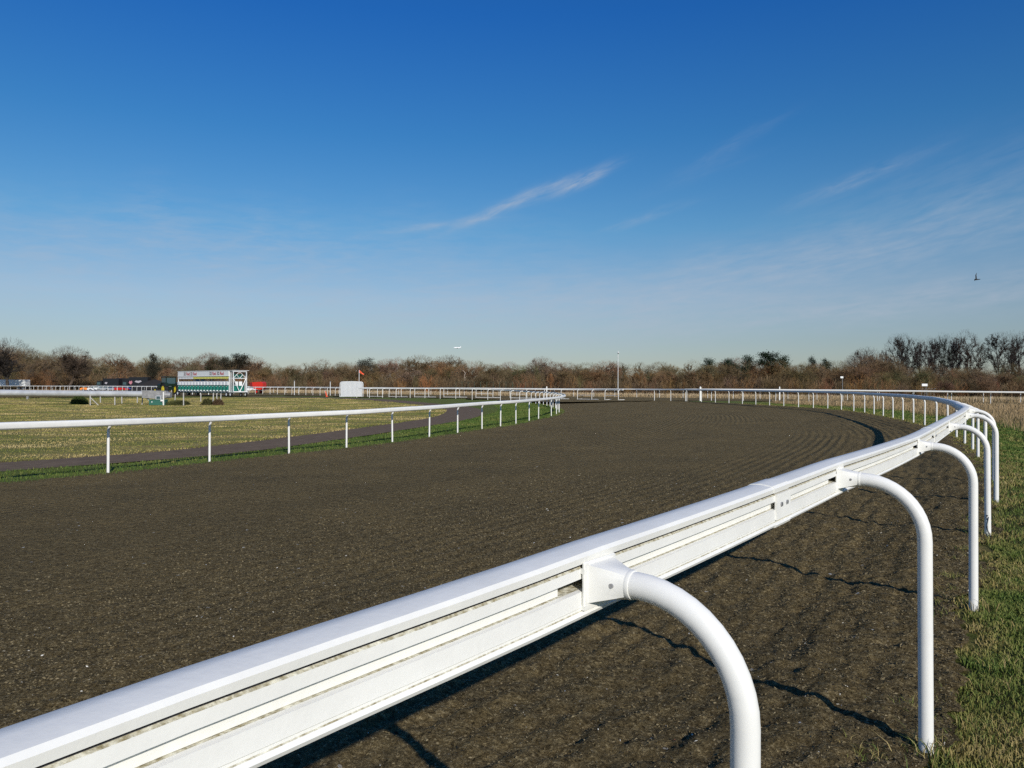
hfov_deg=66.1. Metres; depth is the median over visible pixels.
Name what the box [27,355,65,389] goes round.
bare tree
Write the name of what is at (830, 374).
bare tree
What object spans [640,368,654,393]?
ivy tree
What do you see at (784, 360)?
pine tree
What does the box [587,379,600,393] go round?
bush
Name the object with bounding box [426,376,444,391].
bush
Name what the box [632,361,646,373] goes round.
slender tree
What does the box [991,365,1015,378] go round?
ivy tree
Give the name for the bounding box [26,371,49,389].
bare tree
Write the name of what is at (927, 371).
bare tree
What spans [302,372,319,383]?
ivy tree
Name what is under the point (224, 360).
pine tree
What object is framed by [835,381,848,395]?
bush
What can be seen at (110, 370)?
slender tree
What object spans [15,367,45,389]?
bush
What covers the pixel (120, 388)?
parked car
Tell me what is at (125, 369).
slender tree
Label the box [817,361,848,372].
bare tree
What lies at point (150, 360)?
bare tree
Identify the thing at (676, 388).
bush
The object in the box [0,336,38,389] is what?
bare tree
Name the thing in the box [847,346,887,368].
bare tree
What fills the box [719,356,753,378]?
bare tree
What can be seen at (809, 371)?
ivy tree
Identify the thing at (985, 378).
bare tree
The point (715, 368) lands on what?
bare tree
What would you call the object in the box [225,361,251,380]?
bare tree
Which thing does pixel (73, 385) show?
bush
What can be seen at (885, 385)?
bush
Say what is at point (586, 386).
bush
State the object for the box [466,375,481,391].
bush
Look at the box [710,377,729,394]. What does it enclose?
bush
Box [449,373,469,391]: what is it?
bush
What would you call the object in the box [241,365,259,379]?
ivy tree
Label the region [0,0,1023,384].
sky
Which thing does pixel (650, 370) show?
bare tree
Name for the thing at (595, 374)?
bare tree
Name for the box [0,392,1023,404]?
track
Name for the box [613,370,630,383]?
ivy tree
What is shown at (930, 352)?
bare tree
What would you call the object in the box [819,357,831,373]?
pine tree
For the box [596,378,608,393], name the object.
bush
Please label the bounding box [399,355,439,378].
bare tree
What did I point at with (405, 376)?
bare tree
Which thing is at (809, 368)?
bare tree
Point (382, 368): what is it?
bare tree
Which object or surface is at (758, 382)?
slender tree
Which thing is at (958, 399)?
straw grass
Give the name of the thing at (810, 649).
loose fibre
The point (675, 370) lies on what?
bare tree
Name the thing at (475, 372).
bare tree
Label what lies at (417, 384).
bush
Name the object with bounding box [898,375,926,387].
bare tree
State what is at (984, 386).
tree
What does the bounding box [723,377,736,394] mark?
bush
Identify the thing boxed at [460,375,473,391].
bare tree
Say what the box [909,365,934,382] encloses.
bare tree
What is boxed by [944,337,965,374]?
bare tree
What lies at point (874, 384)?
bush
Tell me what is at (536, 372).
slender tree
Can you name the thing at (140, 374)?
slender tree
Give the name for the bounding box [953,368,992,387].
bare tree
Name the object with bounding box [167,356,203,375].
bare tree
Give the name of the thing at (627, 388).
bush
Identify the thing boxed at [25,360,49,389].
bare tree
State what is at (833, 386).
bush
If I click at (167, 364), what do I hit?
bare tree
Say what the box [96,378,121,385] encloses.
lorry
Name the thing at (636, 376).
bare tree
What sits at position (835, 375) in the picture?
bare tree
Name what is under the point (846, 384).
bush
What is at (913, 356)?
bare tree
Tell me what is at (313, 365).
ivy tree
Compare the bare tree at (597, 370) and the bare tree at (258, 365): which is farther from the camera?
the bare tree at (258, 365)
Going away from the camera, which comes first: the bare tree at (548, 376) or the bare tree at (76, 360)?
the bare tree at (548, 376)
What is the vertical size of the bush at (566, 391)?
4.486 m
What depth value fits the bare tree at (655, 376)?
187.20 m
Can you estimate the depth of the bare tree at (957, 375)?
173.11 m
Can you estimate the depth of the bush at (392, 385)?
209.94 m
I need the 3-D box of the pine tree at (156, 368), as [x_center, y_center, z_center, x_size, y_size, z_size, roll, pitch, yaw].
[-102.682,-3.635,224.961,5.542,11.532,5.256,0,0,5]
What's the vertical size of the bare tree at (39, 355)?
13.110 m
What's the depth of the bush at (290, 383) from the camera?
217.06 m
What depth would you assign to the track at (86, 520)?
7.26 m
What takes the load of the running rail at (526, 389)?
on the track at (574, 399)
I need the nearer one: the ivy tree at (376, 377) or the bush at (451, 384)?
the bush at (451, 384)
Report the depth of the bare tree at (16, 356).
271.75 m
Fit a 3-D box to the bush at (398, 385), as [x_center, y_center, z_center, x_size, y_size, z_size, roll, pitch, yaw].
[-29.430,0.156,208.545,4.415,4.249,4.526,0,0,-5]
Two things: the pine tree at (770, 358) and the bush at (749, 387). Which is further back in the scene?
the pine tree at (770, 358)
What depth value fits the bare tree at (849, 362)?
197.02 m
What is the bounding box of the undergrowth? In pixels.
[0,367,1023,396]
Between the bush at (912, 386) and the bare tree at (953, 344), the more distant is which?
the bare tree at (953, 344)
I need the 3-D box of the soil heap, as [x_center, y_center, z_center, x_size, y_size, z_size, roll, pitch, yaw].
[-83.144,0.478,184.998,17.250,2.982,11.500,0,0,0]
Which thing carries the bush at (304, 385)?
on the ground at (244, 435)
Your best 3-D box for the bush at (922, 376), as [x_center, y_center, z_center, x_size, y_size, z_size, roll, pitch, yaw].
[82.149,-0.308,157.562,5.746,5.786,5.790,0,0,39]
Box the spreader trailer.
[250,382,265,393]
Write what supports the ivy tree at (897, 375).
on the ground at (244, 435)
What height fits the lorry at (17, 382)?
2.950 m
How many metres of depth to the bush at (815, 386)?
153.17 m
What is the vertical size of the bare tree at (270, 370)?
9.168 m
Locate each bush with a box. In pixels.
[1,366,21,389]
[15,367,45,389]
[34,371,57,389]
[44,370,64,389]
[60,371,83,389]
[68,396,88,403]
[69,376,87,389]
[91,374,106,385]
[165,400,192,404]
[200,398,212,404]
[212,398,223,404]
[264,373,278,389]
[270,373,289,389]
[288,376,306,389]
[298,376,312,390]
[307,379,318,390]
[317,375,333,390]
[323,374,339,390]
[356,374,374,390]
[363,374,381,391]
[373,377,387,391]
[384,380,395,390]
[393,377,407,391]
[413,376,424,391]
[418,376,436,391]
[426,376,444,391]
[434,371,456,391]
[443,375,461,391]
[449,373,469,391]
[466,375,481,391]
[497,376,519,391]
[511,376,529,391]
[525,373,543,390]
[555,377,572,392]
[563,373,578,392]
[582,379,593,392]
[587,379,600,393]
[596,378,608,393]
[603,374,617,392]
[620,380,632,392]
[625,377,642,392]
[645,378,658,393]
[652,372,669,393]
[660,376,673,393]
[669,384,682,393]
[685,376,700,394]
[693,375,707,392]
[703,377,724,393]
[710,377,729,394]
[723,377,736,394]
[727,376,747,394]
[730,370,760,394]
[761,374,779,394]
[764,372,790,393]
[773,372,792,394]
[783,378,802,394]
[790,376,812,393]
[797,374,818,394]
[805,376,826,395]
[818,377,835,395]
[824,376,845,395]
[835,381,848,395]
[841,376,857,395]
[847,370,867,395]
[860,369,893,395]
[861,377,877,392]
[872,376,897,393]
[889,379,906,393]
[902,381,921,394]
[916,379,937,396]
[925,379,942,395]
[940,376,963,396]
[952,382,969,396]
[977,374,1002,396]
[1011,381,1023,396]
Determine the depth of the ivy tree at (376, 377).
218.31 m
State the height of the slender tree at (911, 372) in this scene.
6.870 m
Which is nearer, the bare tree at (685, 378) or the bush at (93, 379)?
the bare tree at (685, 378)
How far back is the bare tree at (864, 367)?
168.01 m
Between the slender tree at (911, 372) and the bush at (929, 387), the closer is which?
the bush at (929, 387)
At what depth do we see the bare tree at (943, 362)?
205.82 m
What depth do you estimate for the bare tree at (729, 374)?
173.14 m
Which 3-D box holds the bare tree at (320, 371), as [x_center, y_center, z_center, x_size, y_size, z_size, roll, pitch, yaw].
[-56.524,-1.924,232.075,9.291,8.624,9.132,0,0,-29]
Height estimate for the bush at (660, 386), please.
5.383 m
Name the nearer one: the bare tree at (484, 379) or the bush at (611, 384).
the bush at (611, 384)
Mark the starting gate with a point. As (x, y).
(229, 388)
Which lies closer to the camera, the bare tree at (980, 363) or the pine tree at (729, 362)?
the pine tree at (729, 362)
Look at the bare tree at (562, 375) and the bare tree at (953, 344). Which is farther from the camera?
the bare tree at (953, 344)
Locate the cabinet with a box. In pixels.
[148,399,168,404]
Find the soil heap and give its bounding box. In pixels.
[126,380,171,390]
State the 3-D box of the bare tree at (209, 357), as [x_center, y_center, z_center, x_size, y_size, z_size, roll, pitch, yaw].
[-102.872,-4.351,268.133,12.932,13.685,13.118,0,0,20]
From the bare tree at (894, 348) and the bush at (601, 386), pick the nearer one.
the bush at (601, 386)
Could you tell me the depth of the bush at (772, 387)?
160.98 m
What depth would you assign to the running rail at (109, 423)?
22.02 m
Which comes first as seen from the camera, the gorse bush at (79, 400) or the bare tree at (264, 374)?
the gorse bush at (79, 400)
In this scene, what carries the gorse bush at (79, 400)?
on the ground at (244, 435)
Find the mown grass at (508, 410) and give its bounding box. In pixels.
[0,402,562,483]
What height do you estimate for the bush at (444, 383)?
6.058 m
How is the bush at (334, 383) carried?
on the ground at (244, 435)
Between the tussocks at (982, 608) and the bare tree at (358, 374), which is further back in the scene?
the bare tree at (358, 374)
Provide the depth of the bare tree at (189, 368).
243.24 m
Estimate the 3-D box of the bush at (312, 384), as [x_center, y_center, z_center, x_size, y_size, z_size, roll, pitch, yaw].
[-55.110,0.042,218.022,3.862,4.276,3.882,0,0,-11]
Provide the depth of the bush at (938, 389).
151.34 m
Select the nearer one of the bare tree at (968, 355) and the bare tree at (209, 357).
the bare tree at (968, 355)
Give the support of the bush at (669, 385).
on the ground at (244, 435)
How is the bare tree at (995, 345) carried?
on the ground at (244, 435)
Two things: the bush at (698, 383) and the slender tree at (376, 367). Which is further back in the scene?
the slender tree at (376, 367)
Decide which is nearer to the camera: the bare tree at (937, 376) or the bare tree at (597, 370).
the bare tree at (937, 376)
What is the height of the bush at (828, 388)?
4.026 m
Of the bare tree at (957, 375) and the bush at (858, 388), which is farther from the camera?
the bare tree at (957, 375)
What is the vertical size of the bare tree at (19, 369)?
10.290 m
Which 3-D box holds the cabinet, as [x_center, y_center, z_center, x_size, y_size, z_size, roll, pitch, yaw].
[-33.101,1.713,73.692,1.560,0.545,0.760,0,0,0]
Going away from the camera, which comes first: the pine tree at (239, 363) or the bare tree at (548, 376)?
the bare tree at (548, 376)
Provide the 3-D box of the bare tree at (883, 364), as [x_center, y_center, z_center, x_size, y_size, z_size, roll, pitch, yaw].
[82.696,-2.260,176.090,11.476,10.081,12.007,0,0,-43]
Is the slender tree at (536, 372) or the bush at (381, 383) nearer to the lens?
the slender tree at (536, 372)
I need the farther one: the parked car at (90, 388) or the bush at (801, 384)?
the parked car at (90, 388)
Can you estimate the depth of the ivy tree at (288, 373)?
233.44 m
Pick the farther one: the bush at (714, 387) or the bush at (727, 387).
the bush at (714, 387)
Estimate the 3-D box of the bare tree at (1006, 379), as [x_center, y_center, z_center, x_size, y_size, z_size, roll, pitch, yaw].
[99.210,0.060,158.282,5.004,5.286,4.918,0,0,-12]
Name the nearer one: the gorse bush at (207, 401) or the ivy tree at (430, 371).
the gorse bush at (207, 401)
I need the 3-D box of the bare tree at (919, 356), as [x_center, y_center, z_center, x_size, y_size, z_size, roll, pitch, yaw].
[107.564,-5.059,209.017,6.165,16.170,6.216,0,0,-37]
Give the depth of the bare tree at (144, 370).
246.19 m
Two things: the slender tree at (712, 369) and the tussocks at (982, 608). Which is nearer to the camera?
the tussocks at (982, 608)
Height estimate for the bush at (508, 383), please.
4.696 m
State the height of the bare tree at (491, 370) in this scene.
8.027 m
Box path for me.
[0,396,483,470]
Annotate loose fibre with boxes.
[0,465,1000,767]
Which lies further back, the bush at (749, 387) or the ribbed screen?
the bush at (749, 387)
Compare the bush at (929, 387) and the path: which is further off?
the bush at (929, 387)
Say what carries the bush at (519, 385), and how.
on the ground at (244, 435)
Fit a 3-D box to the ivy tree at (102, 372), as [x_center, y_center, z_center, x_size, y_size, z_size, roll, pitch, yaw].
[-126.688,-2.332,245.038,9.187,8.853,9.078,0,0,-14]
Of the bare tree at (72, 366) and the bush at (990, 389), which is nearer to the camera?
the bush at (990, 389)
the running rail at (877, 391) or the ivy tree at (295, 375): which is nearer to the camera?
the running rail at (877, 391)
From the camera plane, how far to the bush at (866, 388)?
148.96 m
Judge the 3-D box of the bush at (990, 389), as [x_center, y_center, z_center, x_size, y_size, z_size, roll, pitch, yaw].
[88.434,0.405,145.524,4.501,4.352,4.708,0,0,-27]
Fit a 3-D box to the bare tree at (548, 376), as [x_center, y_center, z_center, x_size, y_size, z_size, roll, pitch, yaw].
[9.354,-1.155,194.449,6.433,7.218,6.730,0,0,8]
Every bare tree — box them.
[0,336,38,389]
[2,345,32,358]
[2,359,28,389]
[11,348,38,364]
[17,351,56,389]
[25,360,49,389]
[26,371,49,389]
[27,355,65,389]
[41,346,94,389]
[46,366,75,389]
[55,353,91,367]
[63,358,106,379]
[94,353,138,377]
[130,361,162,376]
[132,355,174,373]
[155,356,181,374]
[159,368,174,377]
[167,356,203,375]
[176,364,199,378]
[187,361,206,379]
[198,352,221,369]
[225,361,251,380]
[229,354,271,375]
[255,367,284,381]
[261,362,283,379]
[283,364,303,377]
[305,364,331,383]
[320,369,340,382]
[327,362,351,380]
[343,366,379,383]
[376,358,402,379]
[384,357,408,378]
[393,367,423,390]
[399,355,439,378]
[408,369,434,391]
[424,360,458,382]
[431,354,469,370]
[452,361,483,383]
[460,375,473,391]
[474,373,494,391]
[478,365,504,390]
[496,367,517,385]
[497,361,520,377]
[506,365,530,376]
[517,373,535,384]
[524,357,556,380]
[538,366,560,387]
[540,361,571,374]
[547,362,580,377]
[556,367,588,391]
[569,362,599,379]
[578,367,609,384]
[587,365,604,384]
[591,360,623,382]
[600,371,626,386]
[624,368,646,393]
[636,365,662,380]
[643,362,674,385]
[647,369,664,384]
[652,371,679,393]
[657,365,684,378]
[668,371,685,386]
[676,370,698,393]
[690,364,727,391]
[692,364,719,385]
[704,363,727,375]
[714,364,737,386]
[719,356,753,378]
[748,361,782,392]
[760,359,797,381]
[778,364,817,386]
[793,362,822,384]
[805,363,829,383]
[810,368,840,386]
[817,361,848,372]
[825,367,853,384]
[830,364,869,388]
[839,366,882,388]
[840,354,870,368]
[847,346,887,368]
[849,354,894,373]
[856,352,906,378]
[856,363,891,382]
[880,347,901,366]
[881,361,909,379]
[885,332,908,369]
[892,335,915,375]
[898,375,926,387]
[900,337,919,373]
[908,335,927,372]
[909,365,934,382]
[915,338,941,380]
[918,372,947,386]
[921,362,950,381]
[923,337,946,374]
[931,332,955,377]
[934,368,952,380]
[936,380,955,396]
[940,333,963,376]
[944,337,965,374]
[945,367,974,384]
[951,329,981,372]
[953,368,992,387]
[960,379,977,396]
[967,371,998,387]
[969,341,988,372]
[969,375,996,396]
[982,331,1016,374]
[993,372,1018,387]
[997,332,1023,377]
[1006,365,1023,380]
[1007,332,1023,377]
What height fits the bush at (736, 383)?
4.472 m
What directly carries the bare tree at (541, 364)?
on the ground at (244, 435)
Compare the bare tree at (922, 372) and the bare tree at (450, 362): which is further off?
the bare tree at (450, 362)
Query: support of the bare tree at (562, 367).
on the ground at (244, 435)
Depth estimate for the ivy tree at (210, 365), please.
221.55 m
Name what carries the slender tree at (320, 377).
on the ground at (244, 435)
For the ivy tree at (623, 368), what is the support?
on the ground at (244, 435)
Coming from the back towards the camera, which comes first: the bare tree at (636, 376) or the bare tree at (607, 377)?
the bare tree at (607, 377)
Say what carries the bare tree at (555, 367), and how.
on the ground at (244, 435)
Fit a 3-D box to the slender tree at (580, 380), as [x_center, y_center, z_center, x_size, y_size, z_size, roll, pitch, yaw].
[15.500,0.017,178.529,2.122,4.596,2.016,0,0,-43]
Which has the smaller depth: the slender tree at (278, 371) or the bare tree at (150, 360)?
the slender tree at (278, 371)
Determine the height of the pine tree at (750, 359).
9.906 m
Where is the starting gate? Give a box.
[177,370,248,396]
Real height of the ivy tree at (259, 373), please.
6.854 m
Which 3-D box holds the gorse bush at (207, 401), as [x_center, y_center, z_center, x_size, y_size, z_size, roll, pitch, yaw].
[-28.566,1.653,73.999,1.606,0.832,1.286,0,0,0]
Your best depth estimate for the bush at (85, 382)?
231.43 m
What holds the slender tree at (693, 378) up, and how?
on the ground at (244, 435)
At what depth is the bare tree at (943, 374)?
179.28 m
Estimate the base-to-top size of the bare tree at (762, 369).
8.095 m
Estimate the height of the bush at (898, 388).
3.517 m
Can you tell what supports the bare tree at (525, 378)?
on the ground at (244, 435)
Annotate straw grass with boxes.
[3,389,1023,402]
[770,397,1023,430]
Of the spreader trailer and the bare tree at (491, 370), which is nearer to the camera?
the spreader trailer
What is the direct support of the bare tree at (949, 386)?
on the ground at (244, 435)
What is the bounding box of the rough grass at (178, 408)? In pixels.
[0,398,446,461]
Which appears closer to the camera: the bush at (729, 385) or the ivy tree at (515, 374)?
the bush at (729, 385)
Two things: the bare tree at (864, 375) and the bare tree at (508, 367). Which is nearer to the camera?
the bare tree at (864, 375)
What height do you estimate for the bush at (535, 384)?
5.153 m
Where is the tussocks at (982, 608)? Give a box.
[826,408,1007,767]
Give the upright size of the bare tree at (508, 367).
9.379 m
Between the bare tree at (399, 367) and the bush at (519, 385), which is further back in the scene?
the bare tree at (399, 367)
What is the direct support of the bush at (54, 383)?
on the ground at (244, 435)
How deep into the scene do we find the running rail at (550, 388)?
121.21 m
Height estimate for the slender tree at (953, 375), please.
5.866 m
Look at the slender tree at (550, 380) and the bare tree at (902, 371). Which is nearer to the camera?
the bare tree at (902, 371)
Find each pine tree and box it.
[141,351,162,379]
[216,355,234,379]
[229,353,255,374]
[354,357,374,376]
[700,357,716,370]
[719,357,738,380]
[737,354,755,380]
[746,349,781,377]
[774,354,792,375]
[806,354,818,372]
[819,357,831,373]
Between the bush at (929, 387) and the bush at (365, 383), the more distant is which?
the bush at (365, 383)
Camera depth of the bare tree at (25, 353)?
266.07 m
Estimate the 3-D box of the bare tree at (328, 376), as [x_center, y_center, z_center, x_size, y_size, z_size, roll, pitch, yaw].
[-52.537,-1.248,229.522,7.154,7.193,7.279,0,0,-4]
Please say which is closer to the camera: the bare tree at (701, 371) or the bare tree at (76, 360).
the bare tree at (701, 371)
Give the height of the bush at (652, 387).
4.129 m
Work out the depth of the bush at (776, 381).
162.91 m
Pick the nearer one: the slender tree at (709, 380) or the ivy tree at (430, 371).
the slender tree at (709, 380)
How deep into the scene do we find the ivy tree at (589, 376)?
191.85 m
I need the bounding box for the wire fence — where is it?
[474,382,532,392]
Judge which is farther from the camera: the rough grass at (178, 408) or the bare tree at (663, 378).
the bare tree at (663, 378)
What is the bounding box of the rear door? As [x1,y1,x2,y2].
[194,382,243,385]
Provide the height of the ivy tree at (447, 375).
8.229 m
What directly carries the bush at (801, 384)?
on the ground at (244, 435)
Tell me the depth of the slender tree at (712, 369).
172.39 m
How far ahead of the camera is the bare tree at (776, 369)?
174.46 m
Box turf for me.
[741,403,1023,767]
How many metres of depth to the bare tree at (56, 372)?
235.02 m
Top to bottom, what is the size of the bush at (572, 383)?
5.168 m
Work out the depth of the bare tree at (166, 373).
243.65 m
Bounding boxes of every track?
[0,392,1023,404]
[0,400,1003,767]
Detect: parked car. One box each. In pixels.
[87,386,101,390]
[97,387,113,390]
[114,387,128,390]
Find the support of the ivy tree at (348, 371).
on the ground at (244, 435)
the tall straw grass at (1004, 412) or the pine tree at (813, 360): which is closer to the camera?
the tall straw grass at (1004, 412)
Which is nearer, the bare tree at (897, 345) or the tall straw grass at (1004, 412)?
the tall straw grass at (1004, 412)
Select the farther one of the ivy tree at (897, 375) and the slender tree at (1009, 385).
the ivy tree at (897, 375)
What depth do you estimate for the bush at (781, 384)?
159.13 m
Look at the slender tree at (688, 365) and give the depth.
199.84 m
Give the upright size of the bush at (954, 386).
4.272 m
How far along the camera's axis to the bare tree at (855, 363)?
179.10 m
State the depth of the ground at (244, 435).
32.93 m
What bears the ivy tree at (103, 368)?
on the ground at (244, 435)
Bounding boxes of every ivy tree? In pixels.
[83,359,108,377]
[90,364,118,379]
[190,354,223,380]
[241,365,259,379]
[248,369,269,380]
[276,365,304,382]
[288,368,307,389]
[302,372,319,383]
[306,359,333,378]
[336,365,360,380]
[367,372,386,390]
[421,370,441,391]
[441,362,459,381]
[502,369,534,384]
[575,371,592,391]
[609,361,632,375]
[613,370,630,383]
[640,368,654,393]
[728,361,763,386]
[793,370,820,386]
[877,369,909,386]
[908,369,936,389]
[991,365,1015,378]
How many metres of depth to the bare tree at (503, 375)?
206.40 m
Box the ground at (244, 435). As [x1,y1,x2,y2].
[0,387,1023,767]
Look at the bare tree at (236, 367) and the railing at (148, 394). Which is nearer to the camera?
the railing at (148, 394)
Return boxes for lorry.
[0,380,29,389]
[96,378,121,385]
[122,377,150,387]
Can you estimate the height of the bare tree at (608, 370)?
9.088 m
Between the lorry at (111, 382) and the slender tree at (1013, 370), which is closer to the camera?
the slender tree at (1013, 370)
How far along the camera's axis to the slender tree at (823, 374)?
165.24 m
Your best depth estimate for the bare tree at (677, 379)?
179.28 m
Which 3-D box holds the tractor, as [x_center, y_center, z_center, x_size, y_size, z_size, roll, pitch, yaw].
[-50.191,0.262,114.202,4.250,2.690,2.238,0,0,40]
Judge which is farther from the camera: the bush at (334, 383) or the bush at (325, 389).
the bush at (325, 389)
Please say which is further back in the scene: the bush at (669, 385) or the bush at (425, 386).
the bush at (425, 386)
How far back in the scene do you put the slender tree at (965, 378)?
154.31 m
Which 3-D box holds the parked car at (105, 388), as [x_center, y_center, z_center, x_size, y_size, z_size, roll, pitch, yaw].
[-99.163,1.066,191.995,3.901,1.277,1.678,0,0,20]
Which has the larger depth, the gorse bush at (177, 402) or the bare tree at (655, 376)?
the bare tree at (655, 376)
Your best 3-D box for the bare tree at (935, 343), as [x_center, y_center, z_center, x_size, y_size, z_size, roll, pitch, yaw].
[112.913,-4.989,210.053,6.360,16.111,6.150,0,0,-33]
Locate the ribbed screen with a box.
[339,381,363,396]
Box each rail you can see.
[0,388,565,472]
[0,389,998,767]
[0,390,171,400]
[10,386,1020,401]
[25,386,624,399]
[685,389,1023,403]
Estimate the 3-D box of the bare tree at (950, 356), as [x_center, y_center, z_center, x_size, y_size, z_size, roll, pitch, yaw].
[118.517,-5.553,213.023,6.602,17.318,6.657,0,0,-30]
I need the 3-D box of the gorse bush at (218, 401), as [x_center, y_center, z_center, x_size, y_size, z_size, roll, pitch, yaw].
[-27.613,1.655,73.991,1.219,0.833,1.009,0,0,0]
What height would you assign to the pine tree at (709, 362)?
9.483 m
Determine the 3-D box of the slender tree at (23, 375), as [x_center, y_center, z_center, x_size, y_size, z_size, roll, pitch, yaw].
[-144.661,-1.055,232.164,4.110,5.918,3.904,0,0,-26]
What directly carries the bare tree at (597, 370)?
on the ground at (244, 435)
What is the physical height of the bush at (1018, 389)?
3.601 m
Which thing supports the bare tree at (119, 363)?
on the ground at (244, 435)
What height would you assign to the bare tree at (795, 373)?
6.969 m
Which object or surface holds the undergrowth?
on the ground at (244, 435)
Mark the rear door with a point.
(232, 382)
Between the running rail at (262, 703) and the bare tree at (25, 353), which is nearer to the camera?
the running rail at (262, 703)
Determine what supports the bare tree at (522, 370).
on the ground at (244, 435)
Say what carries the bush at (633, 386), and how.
on the ground at (244, 435)
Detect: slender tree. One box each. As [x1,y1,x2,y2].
[15,372,27,379]
[106,367,122,377]
[122,364,135,377]
[137,369,147,376]
[273,366,284,379]
[295,362,309,376]
[315,374,323,388]
[367,362,379,376]
[532,365,544,382]
[546,373,553,387]
[576,374,583,388]
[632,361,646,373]
[682,360,699,380]
[686,369,703,393]
[702,373,713,388]
[707,362,728,384]
[756,377,763,388]
[807,363,827,383]
[905,367,916,377]
[944,368,962,383]
[954,370,971,395]
[1000,363,1023,384]
[1006,381,1017,390]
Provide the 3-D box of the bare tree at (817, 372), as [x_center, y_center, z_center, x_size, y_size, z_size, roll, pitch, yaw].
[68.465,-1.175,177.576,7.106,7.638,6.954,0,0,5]
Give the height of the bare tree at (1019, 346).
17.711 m
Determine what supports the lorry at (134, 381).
on the ground at (244, 435)
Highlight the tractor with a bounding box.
[154,376,179,394]
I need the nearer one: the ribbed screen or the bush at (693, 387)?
the ribbed screen
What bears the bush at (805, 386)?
on the ground at (244, 435)
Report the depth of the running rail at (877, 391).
74.73 m
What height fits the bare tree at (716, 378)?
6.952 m
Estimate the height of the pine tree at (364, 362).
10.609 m
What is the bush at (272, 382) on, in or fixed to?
on the ground at (244, 435)
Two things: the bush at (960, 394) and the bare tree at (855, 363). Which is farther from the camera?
the bare tree at (855, 363)
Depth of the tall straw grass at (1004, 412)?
50.56 m
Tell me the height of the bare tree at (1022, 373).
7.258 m
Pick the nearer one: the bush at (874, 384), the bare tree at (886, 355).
the bush at (874, 384)
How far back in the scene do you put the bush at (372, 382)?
211.63 m
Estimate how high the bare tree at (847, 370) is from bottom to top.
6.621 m
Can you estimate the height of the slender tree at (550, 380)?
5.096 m
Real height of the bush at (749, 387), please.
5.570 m
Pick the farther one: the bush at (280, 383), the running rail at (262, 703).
the bush at (280, 383)
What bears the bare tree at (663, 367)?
on the ground at (244, 435)
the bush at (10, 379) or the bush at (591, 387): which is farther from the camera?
the bush at (10, 379)
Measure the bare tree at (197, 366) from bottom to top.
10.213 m
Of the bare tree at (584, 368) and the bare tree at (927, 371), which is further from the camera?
the bare tree at (584, 368)
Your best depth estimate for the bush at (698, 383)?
170.14 m
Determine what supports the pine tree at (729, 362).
on the ground at (244, 435)
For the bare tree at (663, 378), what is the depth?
178.52 m
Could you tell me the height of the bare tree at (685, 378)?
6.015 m
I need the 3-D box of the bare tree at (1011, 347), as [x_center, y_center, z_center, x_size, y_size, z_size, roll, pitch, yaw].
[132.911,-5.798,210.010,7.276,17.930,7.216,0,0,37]
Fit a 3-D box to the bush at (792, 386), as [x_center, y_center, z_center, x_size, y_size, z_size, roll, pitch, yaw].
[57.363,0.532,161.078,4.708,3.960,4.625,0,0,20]
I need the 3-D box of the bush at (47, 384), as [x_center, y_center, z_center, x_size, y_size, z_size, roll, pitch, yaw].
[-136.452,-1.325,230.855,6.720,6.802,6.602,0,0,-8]
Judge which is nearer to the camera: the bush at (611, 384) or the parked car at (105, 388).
the bush at (611, 384)
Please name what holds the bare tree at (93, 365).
on the ground at (244, 435)
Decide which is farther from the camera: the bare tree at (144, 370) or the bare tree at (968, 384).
the bare tree at (144, 370)
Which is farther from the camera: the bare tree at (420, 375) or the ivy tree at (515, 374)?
the bare tree at (420, 375)
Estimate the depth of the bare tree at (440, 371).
216.34 m
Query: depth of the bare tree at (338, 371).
227.75 m
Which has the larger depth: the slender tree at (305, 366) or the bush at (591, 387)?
the slender tree at (305, 366)

